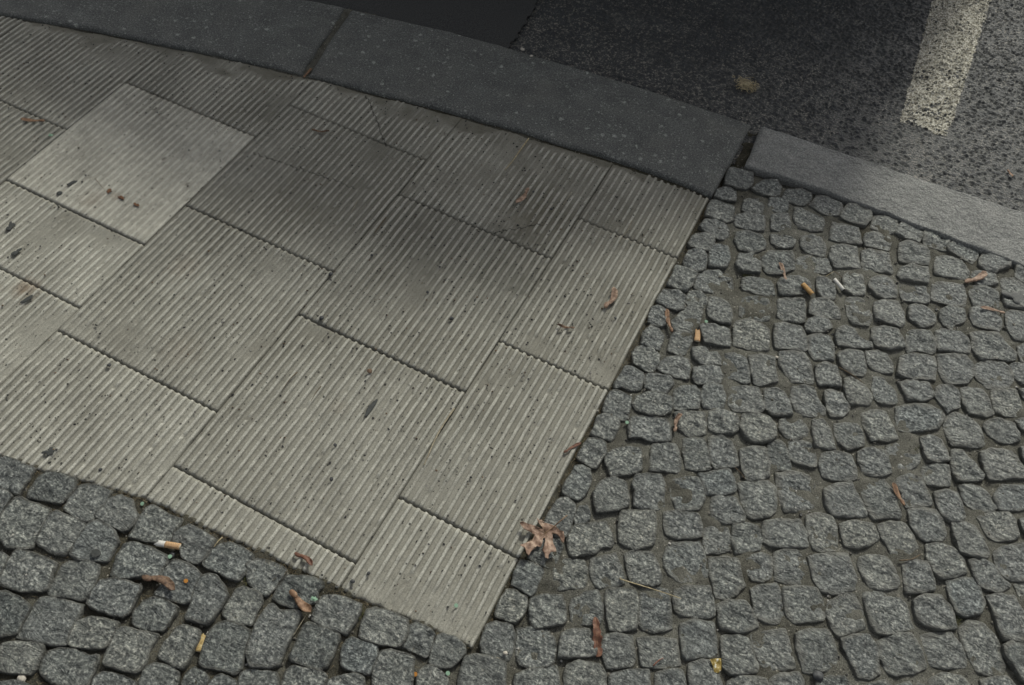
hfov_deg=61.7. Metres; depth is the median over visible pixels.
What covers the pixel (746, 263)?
cobblestone
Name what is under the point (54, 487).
cobblestone
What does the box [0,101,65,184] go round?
ribbed slab
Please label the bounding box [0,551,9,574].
cobblestone
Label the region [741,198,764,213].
cobblestone
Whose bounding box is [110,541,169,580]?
cobblestone
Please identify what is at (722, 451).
cobblestone
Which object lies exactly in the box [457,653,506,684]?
cobblestone
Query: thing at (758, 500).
cobblestone
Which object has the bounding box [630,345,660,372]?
cobblestone
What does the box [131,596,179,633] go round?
cobblestone
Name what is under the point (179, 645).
cobblestone
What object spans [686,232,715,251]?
cobblestone
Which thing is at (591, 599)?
cobblestone
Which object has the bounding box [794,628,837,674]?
cobblestone
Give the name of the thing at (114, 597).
cobblestone
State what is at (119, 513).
cobblestone
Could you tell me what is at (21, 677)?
pebble
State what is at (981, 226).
kerb stone
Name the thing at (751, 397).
cobblestone
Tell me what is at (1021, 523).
cobblestone
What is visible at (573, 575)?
cobblestone
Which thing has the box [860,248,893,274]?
cobblestone
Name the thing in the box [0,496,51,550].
cobblestone
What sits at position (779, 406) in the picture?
cobblestone
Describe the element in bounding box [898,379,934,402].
cobblestone
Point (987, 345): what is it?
cobblestone
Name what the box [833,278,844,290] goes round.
cigarette butt
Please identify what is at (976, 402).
cobblestone
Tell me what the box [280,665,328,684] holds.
cobblestone
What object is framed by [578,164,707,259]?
ribbed slab
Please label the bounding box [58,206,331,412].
ribbed slab
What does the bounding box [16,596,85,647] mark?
cobblestone
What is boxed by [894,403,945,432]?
cobblestone
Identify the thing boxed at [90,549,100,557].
chewing gum
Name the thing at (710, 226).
cobblestone
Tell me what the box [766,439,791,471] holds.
cobblestone
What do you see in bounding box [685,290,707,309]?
cobblestone
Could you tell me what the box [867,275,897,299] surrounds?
cobblestone
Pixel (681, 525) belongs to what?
cobblestone
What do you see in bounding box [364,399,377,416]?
tar spot
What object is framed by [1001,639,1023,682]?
cobblestone
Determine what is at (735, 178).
cobblestone
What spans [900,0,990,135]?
road marking
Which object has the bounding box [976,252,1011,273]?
cobblestone
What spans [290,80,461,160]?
ribbed slab
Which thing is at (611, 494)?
cobblestone
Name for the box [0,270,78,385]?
ribbed slab
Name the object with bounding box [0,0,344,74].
kerb stone
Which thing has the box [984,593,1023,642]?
cobblestone
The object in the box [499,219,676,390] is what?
ribbed slab
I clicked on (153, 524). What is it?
cobblestone
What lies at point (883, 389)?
cobblestone
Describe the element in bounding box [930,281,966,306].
cobblestone
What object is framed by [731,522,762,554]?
cobblestone
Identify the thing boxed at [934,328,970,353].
cobblestone
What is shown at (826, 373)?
cobblestone
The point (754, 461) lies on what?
cobblestone
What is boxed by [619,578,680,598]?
dry stalk
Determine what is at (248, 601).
cobblestone
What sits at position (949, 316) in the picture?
cobblestone
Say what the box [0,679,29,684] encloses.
cobblestone
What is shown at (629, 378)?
cobblestone
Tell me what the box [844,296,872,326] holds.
cobblestone
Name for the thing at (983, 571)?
cobblestone
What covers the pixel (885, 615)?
cobblestone
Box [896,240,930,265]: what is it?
cobblestone
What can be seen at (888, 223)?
cobblestone
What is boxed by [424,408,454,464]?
dry stalk
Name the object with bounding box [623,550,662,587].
cobblestone
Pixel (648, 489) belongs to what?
cobblestone
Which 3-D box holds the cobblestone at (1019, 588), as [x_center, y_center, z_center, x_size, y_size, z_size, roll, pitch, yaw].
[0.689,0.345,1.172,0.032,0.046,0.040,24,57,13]
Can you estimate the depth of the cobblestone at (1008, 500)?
1.23 m
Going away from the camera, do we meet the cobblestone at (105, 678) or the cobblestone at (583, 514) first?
the cobblestone at (105, 678)
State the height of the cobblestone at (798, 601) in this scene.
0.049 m
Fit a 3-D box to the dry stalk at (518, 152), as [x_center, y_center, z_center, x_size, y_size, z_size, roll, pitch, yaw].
[0.009,-0.347,1.579,0.004,0.003,0.099,24,57,13]
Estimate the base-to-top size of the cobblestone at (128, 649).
0.048 m
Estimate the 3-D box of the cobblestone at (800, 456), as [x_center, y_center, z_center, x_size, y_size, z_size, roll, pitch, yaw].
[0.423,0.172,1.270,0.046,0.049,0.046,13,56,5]
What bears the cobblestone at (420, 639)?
on the ground
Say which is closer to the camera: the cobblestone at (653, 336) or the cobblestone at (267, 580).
the cobblestone at (267, 580)
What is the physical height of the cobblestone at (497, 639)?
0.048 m
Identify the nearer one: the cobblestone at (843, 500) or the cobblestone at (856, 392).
the cobblestone at (843, 500)
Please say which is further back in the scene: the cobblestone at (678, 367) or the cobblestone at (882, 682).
the cobblestone at (678, 367)
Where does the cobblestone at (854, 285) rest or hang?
on the ground
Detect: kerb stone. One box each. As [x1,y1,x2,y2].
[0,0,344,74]
[309,10,750,200]
[744,127,1023,268]
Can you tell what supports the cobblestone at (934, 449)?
on the ground
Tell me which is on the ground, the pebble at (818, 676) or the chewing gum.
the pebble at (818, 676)
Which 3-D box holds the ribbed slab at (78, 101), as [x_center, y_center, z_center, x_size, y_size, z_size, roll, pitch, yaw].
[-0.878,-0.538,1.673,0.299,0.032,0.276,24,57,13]
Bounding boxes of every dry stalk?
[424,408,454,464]
[505,138,528,169]
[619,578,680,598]
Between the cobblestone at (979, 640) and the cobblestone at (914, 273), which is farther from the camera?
the cobblestone at (914, 273)
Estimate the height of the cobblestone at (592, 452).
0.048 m
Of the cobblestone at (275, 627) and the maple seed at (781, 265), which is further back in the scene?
the maple seed at (781, 265)
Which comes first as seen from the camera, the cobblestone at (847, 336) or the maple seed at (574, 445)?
the maple seed at (574, 445)
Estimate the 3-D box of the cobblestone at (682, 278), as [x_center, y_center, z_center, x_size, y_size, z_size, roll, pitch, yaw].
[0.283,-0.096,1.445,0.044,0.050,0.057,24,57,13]
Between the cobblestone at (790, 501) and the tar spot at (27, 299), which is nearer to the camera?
the cobblestone at (790, 501)
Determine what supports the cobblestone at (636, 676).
on the ground
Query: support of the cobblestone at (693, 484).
on the ground
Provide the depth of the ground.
1.22 m
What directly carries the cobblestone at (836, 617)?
on the ground
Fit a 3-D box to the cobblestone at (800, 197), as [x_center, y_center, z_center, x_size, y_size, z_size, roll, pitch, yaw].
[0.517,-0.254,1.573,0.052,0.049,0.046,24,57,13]
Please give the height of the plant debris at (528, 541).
0.009 m
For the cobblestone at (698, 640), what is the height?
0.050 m
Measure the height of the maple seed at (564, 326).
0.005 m
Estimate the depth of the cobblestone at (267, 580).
1.11 m
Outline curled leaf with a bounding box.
[592,617,602,656]
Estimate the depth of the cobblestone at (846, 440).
1.27 m
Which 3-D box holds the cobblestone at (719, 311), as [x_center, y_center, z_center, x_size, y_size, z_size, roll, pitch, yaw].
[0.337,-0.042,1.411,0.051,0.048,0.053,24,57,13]
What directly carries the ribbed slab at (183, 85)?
on the ground
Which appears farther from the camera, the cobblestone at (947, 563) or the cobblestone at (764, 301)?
the cobblestone at (764, 301)
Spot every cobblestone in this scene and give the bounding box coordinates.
[0,456,36,495]
[0,488,13,514]
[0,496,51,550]
[0,549,58,593]
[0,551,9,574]
[0,590,31,639]
[0,640,47,676]
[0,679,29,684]
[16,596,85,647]
[26,471,78,505]
[35,510,86,556]
[38,647,100,684]
[47,560,100,602]
[63,483,113,522]
[67,616,120,650]
[69,519,120,563]
[85,577,143,619]
[91,671,137,684]
[94,494,139,533]
[102,626,159,674]
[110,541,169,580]
[128,504,183,543]
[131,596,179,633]
[138,662,180,684]
[153,559,201,605]
[157,624,202,670]
[170,523,216,565]
[181,666,209,684]
[184,573,229,627]
[198,620,250,676]
[202,541,254,582]
[208,673,237,684]
[222,586,263,626]
[237,669,279,684]
[245,558,287,597]
[245,603,302,669]
[272,574,324,609]
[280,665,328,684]
[288,621,341,670]
[311,594,362,636]
[326,672,365,684]
[340,636,378,676]
[358,606,409,649]
[371,648,415,684]
[401,621,435,658]
[415,664,449,684]
[428,632,466,669]
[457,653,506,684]
[479,620,515,661]
[494,588,527,624]
[510,559,544,596]
[512,664,560,684]
[514,626,557,668]
[527,538,563,568]
[528,593,566,629]
[543,497,576,538]
[552,558,588,590]
[557,628,597,659]
[561,464,591,501]
[562,659,606,684]
[565,521,614,557]
[569,589,603,625]
[574,505,590,523]
[576,437,607,469]
[588,552,624,589]
[589,413,620,441]
[591,476,629,514]
[601,389,631,421]
[601,632,635,670]
[603,446,642,477]
[604,587,639,632]
[607,668,650,684]
[612,365,644,391]
[617,509,656,550]
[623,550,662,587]
[627,415,671,442]
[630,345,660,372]
[631,391,673,416]
[631,472,665,510]
[636,636,680,669]
[638,587,672,634]
[639,324,664,351]
[643,373,674,393]
[646,305,666,327]
[648,442,681,473]
[654,668,686,684]
[655,289,686,312]
[656,355,690,380]
[662,509,703,540]
[662,541,708,582]
[665,265,697,293]
[667,331,692,355]
[669,476,705,511]
[670,305,703,332]
[671,584,715,619]
[672,385,701,410]
[673,410,706,436]
[678,618,717,661]
[681,248,707,272]
[681,437,710,472]
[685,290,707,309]
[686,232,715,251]
[686,658,722,684]
[691,346,721,365]
[691,364,723,385]
[693,269,732,293]
[697,468,736,495]
[698,218,729,240]
[698,323,731,347]
[699,382,726,409]
[701,526,730,554]
[703,199,734,223]
[706,296,732,325]
[707,243,730,269]
[707,408,739,435]
[707,434,738,469]
[707,555,745,600]
[709,495,745,524]
[713,186,736,203]
[715,599,758,633]
[719,634,758,675]
[723,167,753,190]
[723,352,750,384]
[725,675,768,684]
[727,385,764,413]
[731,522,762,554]
[732,318,769,351]
[733,212,765,232]
[733,230,766,253]
[734,252,761,274]
[736,480,777,520]
[738,295,770,321]
[738,445,770,480]
[739,413,777,444]
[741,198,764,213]
[741,276,775,296]
[746,552,772,582]
[747,353,778,386]
[749,582,783,624]
[750,179,781,197]
[750,628,795,671]
[760,518,808,548]
[761,250,795,275]
[762,387,792,417]
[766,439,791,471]
[767,197,788,212]
[768,671,804,684]
[769,212,791,231]
[769,234,796,249]
[772,322,807,351]
[772,548,806,585]
[774,470,817,513]
[776,275,811,296]
[776,297,805,324]
[777,350,814,384]
[777,417,808,439]
[781,188,811,206]
[782,585,825,624]
[787,440,816,468]
[789,384,826,417]
[792,207,824,232]
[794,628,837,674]
[795,255,831,274]
[799,233,826,257]
[803,315,832,333]
[804,512,837,552]
[806,552,857,595]
[807,297,840,319]
[807,333,834,361]
[809,195,842,216]
[810,418,836,450]
[814,361,841,388]
[814,674,850,684]
[815,276,835,301]
[817,450,857,481]
[822,481,867,518]
[823,389,850,418]
[825,592,865,638]
[828,222,862,246]
[828,244,860,268]
[833,422,864,451]
[834,324,872,350]
[836,349,866,377]
[838,203,872,227]
[838,519,879,549]
[839,633,880,680]
[841,272,865,296]
[841,376,872,406]
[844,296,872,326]
[856,446,891,477]
[856,554,899,590]
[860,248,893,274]
[860,409,897,443]
[861,479,901,520]
[862,231,891,251]
[862,591,914,636]
[864,350,893,374]
[866,679,891,684]
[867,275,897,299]
[869,325,905,351]
[870,215,898,234]
[870,376,897,405]
[872,299,905,327]
[876,520,918,554]
[876,632,926,677]
[884,443,920,469]
[894,221,922,242]
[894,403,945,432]
[895,353,936,382]
[895,473,932,508]
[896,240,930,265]
[896,263,929,283]
[896,680,923,684]
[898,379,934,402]
[899,285,930,304]
[901,559,935,595]
[904,329,936,355]
[906,303,936,328]
[906,507,946,542]
[911,593,957,631]
[919,434,950,463]
[920,463,950,488]
[920,632,966,670]
[921,230,950,251]
[924,542,966,580]
[927,672,969,684]
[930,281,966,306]
[932,489,965,523]
[933,255,969,279]
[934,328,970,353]
[934,384,960,413]
[935,353,974,385]
[937,304,966,329]
[942,412,984,449]
[944,576,985,618]
[946,241,978,263]
[948,449,984,482]
[950,521,989,558]
[957,483,996,512]
[957,619,1005,676]
[959,387,994,417]
[966,558,1011,592]
[967,305,1002,331]
[968,285,999,307]
[968,330,1017,362]
[970,270,998,286]
[973,360,1013,389]
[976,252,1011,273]
[976,511,1019,542]
[978,447,1023,481]
[978,675,1015,684]
[982,417,1020,444]
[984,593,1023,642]
[989,388,1022,417]
[991,484,1023,511]
[992,542,1023,582]
[1000,277,1023,310]
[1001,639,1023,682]
[1004,310,1023,341]
[1009,362,1023,386]
[1012,264,1023,282]
[1013,583,1023,600]
[1014,417,1023,431]
[1016,343,1023,362]
[1018,388,1023,399]
[1018,446,1023,464]
[1018,517,1023,534]
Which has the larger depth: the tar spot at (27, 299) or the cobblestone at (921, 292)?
the cobblestone at (921, 292)
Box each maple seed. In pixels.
[20,117,44,121]
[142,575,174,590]
[289,589,311,611]
[294,552,312,565]
[516,188,528,202]
[557,323,574,328]
[564,442,580,452]
[604,287,617,307]
[665,309,672,331]
[673,413,681,431]
[779,262,786,278]
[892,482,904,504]
[964,271,987,282]
[981,306,1004,313]
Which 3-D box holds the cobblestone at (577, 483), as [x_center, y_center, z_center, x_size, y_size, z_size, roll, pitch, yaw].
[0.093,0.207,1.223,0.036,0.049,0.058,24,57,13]
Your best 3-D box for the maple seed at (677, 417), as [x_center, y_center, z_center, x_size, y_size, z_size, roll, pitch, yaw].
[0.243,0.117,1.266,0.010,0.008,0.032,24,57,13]
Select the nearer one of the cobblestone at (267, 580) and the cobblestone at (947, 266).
the cobblestone at (267, 580)
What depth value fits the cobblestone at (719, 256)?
1.46 m
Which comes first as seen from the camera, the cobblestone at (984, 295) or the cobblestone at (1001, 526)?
the cobblestone at (1001, 526)
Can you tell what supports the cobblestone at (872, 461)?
on the ground
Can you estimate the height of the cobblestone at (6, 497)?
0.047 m
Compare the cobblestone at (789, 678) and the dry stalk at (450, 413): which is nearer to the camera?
the cobblestone at (789, 678)
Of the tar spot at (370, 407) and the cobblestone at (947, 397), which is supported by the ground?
the cobblestone at (947, 397)
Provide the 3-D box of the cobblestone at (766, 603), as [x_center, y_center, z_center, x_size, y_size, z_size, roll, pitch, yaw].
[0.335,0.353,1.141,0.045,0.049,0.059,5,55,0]
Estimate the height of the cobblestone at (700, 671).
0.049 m
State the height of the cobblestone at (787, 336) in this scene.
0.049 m
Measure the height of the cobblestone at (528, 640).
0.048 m
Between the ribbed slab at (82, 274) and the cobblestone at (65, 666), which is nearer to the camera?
the cobblestone at (65, 666)
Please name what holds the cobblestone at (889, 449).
on the ground
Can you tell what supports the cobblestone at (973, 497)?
on the ground
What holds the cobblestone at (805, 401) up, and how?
on the ground
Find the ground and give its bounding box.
[0,9,1023,684]
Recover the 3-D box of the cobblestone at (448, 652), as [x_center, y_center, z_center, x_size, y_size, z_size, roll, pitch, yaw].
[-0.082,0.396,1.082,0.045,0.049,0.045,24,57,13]
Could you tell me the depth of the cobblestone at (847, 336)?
1.37 m
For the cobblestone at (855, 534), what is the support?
on the ground
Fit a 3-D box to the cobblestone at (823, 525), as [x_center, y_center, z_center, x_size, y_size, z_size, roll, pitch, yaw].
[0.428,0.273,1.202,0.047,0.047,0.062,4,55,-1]
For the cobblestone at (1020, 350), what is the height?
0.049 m
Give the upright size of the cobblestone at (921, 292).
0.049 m
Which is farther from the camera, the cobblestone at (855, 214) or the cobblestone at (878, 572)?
the cobblestone at (855, 214)
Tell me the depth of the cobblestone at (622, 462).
1.23 m
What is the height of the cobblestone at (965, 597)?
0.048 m
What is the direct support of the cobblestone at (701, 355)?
on the ground
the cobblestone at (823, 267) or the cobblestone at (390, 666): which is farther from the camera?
the cobblestone at (823, 267)
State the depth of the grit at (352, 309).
1.38 m
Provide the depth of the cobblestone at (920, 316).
1.41 m
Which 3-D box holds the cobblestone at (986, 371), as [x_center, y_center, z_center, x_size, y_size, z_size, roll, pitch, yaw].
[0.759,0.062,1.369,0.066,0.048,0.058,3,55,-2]
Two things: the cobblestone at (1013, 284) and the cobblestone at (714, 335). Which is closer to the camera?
the cobblestone at (714, 335)
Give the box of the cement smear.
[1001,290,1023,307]
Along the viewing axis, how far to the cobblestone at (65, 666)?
1.03 m
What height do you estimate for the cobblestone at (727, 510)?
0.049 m
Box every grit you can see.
[0,25,696,634]
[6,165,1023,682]
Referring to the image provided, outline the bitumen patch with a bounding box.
[306,0,537,48]
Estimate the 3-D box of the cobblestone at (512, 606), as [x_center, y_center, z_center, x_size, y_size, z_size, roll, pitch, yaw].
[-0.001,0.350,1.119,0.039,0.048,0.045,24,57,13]
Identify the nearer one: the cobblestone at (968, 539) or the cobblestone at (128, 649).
the cobblestone at (128, 649)
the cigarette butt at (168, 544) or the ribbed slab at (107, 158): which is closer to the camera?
the cigarette butt at (168, 544)
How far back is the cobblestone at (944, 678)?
1.08 m
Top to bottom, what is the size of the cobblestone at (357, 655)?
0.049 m
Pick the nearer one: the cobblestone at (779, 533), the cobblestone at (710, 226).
the cobblestone at (779, 533)
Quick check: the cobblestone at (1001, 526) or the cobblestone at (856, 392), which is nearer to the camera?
the cobblestone at (1001, 526)
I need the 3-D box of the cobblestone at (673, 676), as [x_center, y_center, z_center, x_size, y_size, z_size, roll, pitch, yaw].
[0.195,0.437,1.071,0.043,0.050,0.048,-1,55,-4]
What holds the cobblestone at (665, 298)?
on the ground
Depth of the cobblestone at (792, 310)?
1.40 m
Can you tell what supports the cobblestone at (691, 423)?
on the ground
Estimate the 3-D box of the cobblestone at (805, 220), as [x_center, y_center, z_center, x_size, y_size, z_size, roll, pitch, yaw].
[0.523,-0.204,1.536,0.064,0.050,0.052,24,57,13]
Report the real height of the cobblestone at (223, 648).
0.047 m
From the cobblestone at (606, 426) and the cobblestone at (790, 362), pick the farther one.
the cobblestone at (790, 362)
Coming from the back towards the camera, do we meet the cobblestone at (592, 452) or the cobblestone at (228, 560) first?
the cobblestone at (592, 452)
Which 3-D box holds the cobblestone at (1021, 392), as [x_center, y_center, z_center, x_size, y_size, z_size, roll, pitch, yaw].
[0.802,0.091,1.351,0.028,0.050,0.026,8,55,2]
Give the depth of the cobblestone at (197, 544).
1.13 m
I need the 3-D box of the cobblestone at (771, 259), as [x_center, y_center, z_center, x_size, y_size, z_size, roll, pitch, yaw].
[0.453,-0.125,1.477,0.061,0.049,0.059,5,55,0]
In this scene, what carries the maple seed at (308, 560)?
on the ribbed slab at (255, 530)
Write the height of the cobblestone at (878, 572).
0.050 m
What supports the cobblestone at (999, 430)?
on the ground
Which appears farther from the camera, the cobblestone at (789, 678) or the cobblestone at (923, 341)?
the cobblestone at (923, 341)
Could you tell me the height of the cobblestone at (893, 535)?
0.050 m
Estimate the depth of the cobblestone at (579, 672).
1.06 m
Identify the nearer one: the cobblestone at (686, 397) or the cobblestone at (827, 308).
the cobblestone at (686, 397)
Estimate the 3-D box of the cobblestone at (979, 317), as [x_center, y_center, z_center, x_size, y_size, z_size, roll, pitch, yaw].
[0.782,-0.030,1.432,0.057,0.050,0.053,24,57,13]
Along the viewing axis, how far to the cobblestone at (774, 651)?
1.09 m
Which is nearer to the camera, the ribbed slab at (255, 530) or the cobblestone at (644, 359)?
the ribbed slab at (255, 530)
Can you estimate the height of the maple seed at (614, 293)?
0.005 m
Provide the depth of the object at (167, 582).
1.09 m
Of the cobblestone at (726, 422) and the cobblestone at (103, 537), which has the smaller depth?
the cobblestone at (103, 537)
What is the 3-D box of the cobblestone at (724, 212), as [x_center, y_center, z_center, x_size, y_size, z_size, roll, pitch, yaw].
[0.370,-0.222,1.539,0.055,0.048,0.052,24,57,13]
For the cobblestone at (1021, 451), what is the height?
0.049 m
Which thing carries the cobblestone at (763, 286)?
on the ground
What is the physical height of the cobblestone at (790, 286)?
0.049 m
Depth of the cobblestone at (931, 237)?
1.51 m
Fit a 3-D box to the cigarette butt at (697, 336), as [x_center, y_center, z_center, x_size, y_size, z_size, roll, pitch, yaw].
[0.295,-0.012,1.362,0.010,0.003,0.024,11,55,4]
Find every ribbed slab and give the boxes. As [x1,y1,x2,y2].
[0,16,23,36]
[0,21,167,129]
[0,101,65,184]
[0,181,143,308]
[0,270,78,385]
[0,332,216,498]
[7,83,254,245]
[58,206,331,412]
[127,49,314,137]
[145,467,354,587]
[174,316,464,563]
[186,106,425,271]
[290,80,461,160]
[299,196,550,392]
[342,499,518,650]
[399,119,612,259]
[399,342,607,558]
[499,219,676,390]
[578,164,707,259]
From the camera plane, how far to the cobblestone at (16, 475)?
1.17 m
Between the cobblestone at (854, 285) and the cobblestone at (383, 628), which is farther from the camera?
the cobblestone at (854, 285)
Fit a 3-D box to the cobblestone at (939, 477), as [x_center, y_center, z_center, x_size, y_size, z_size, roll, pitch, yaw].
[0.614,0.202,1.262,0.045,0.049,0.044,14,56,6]
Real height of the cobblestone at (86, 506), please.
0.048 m
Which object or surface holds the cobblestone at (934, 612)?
on the ground
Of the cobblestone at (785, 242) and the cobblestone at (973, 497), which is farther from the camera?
the cobblestone at (785, 242)
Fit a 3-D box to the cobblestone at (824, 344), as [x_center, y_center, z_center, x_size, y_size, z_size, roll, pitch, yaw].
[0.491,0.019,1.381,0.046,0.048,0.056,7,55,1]
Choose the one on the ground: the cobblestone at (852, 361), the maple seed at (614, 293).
the cobblestone at (852, 361)
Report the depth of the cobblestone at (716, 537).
1.17 m
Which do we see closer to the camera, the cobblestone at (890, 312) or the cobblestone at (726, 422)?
the cobblestone at (726, 422)
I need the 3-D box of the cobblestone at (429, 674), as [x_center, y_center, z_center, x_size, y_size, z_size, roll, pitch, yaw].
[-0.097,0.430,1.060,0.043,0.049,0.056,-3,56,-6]
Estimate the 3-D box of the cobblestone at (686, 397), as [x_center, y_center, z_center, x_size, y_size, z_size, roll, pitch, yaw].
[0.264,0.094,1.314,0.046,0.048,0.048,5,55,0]
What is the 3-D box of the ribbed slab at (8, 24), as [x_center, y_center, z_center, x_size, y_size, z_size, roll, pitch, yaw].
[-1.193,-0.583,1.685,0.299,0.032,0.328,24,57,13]
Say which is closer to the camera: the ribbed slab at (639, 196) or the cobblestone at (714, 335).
the cobblestone at (714, 335)
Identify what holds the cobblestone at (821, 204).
on the ground
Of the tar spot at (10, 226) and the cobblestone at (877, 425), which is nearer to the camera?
the cobblestone at (877, 425)
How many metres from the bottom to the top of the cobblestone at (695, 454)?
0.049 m
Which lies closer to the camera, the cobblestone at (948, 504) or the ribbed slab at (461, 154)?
the cobblestone at (948, 504)
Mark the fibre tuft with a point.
(749, 85)
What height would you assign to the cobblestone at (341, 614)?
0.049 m
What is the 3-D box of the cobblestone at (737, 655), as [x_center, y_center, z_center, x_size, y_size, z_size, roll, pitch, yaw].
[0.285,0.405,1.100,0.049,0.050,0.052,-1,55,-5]
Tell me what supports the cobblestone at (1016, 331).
on the ground
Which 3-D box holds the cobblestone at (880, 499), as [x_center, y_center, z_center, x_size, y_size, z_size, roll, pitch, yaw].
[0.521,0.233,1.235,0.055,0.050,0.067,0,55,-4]
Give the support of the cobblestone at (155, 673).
on the ground
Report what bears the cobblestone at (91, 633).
on the ground
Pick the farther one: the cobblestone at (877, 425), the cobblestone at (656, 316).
the cobblestone at (656, 316)
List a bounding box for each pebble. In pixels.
[17,675,25,681]
[812,671,823,681]
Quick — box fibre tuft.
[732,75,759,92]
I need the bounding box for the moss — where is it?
[112,231,964,679]
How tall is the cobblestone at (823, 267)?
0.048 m
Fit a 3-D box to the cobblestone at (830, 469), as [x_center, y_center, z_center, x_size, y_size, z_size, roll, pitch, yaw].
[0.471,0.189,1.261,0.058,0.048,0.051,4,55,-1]
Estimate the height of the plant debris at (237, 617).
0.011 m
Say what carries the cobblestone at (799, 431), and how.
on the ground
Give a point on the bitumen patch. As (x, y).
(502, 23)
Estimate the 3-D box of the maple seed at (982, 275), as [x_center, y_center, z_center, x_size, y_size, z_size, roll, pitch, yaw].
[0.790,-0.110,1.457,0.049,0.007,0.013,-22,59,-18]
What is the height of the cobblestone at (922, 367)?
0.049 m
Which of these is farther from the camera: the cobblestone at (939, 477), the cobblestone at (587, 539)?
the cobblestone at (939, 477)
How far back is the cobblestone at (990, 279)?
1.46 m
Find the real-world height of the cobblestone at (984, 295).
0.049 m
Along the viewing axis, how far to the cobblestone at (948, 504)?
1.22 m
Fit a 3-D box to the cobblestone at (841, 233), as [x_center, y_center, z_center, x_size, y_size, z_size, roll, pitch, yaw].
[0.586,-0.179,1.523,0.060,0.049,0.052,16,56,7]
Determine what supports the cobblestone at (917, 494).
on the ground
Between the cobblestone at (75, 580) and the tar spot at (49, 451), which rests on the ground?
the cobblestone at (75, 580)
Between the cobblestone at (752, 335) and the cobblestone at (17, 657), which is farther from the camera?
the cobblestone at (752, 335)
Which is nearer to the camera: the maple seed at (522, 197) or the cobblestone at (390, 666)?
the cobblestone at (390, 666)
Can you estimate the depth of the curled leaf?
1.08 m
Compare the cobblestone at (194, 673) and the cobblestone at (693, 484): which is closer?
the cobblestone at (194, 673)
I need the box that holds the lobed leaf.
[520,515,566,557]
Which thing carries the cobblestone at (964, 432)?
on the ground
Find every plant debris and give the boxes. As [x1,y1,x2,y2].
[1,472,615,683]
[34,211,704,648]
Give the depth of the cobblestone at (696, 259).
1.45 m
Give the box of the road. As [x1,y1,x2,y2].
[509,0,1023,211]
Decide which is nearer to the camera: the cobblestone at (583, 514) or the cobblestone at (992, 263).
the cobblestone at (583, 514)
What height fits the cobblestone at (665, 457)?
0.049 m
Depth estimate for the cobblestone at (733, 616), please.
1.11 m
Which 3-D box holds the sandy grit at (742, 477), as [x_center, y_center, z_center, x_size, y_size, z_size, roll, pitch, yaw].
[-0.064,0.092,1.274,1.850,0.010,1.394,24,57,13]
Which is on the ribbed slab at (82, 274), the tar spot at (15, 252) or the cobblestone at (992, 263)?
the tar spot at (15, 252)
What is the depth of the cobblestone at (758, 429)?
1.27 m
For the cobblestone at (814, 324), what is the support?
on the ground
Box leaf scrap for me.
[710,658,720,672]
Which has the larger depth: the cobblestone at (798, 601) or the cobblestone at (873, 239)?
the cobblestone at (873, 239)
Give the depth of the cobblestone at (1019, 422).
1.30 m
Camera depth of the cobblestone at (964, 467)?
1.25 m
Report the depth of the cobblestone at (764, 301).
1.41 m
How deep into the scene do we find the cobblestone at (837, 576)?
1.15 m
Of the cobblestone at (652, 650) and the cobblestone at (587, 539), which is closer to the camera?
the cobblestone at (652, 650)
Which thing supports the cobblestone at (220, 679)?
on the ground
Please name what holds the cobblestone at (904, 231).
on the ground
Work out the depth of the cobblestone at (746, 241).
1.48 m
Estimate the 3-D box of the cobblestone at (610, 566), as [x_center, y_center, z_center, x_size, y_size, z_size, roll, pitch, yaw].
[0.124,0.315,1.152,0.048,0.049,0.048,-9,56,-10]
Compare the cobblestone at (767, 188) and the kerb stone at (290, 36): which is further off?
the kerb stone at (290, 36)
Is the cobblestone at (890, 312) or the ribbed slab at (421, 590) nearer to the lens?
the ribbed slab at (421, 590)
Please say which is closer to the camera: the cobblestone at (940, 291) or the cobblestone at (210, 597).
the cobblestone at (210, 597)
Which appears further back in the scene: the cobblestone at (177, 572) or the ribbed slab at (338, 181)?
the ribbed slab at (338, 181)
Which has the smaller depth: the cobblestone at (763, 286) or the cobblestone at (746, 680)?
the cobblestone at (746, 680)
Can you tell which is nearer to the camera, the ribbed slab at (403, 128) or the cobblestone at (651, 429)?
the cobblestone at (651, 429)
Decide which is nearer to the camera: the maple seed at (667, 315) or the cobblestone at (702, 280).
the maple seed at (667, 315)
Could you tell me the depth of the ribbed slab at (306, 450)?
1.23 m
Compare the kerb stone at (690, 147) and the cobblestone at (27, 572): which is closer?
the cobblestone at (27, 572)
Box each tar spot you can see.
[6,221,15,230]
[11,248,21,254]
[20,295,32,302]
[41,447,54,455]
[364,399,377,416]
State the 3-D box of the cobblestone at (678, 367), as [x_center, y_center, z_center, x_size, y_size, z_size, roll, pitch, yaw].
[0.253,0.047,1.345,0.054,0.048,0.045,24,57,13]
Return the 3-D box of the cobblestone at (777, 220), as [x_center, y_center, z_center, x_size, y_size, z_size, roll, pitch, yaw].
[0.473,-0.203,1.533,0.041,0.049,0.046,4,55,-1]
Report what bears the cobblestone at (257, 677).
on the ground
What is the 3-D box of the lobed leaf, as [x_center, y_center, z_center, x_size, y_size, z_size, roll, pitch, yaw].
[0.043,0.261,1.150,0.066,0.013,0.064,2,55,-2]
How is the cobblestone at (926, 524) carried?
on the ground
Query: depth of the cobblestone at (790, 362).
1.34 m
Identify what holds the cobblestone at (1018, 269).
on the ground
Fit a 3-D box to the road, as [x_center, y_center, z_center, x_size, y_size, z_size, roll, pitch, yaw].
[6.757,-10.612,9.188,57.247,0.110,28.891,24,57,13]
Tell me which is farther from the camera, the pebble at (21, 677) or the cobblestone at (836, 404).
the cobblestone at (836, 404)
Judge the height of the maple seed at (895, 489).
0.004 m
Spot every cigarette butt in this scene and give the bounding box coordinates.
[154,540,180,549]
[195,633,205,651]
[694,329,700,341]
[801,282,813,295]
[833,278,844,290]

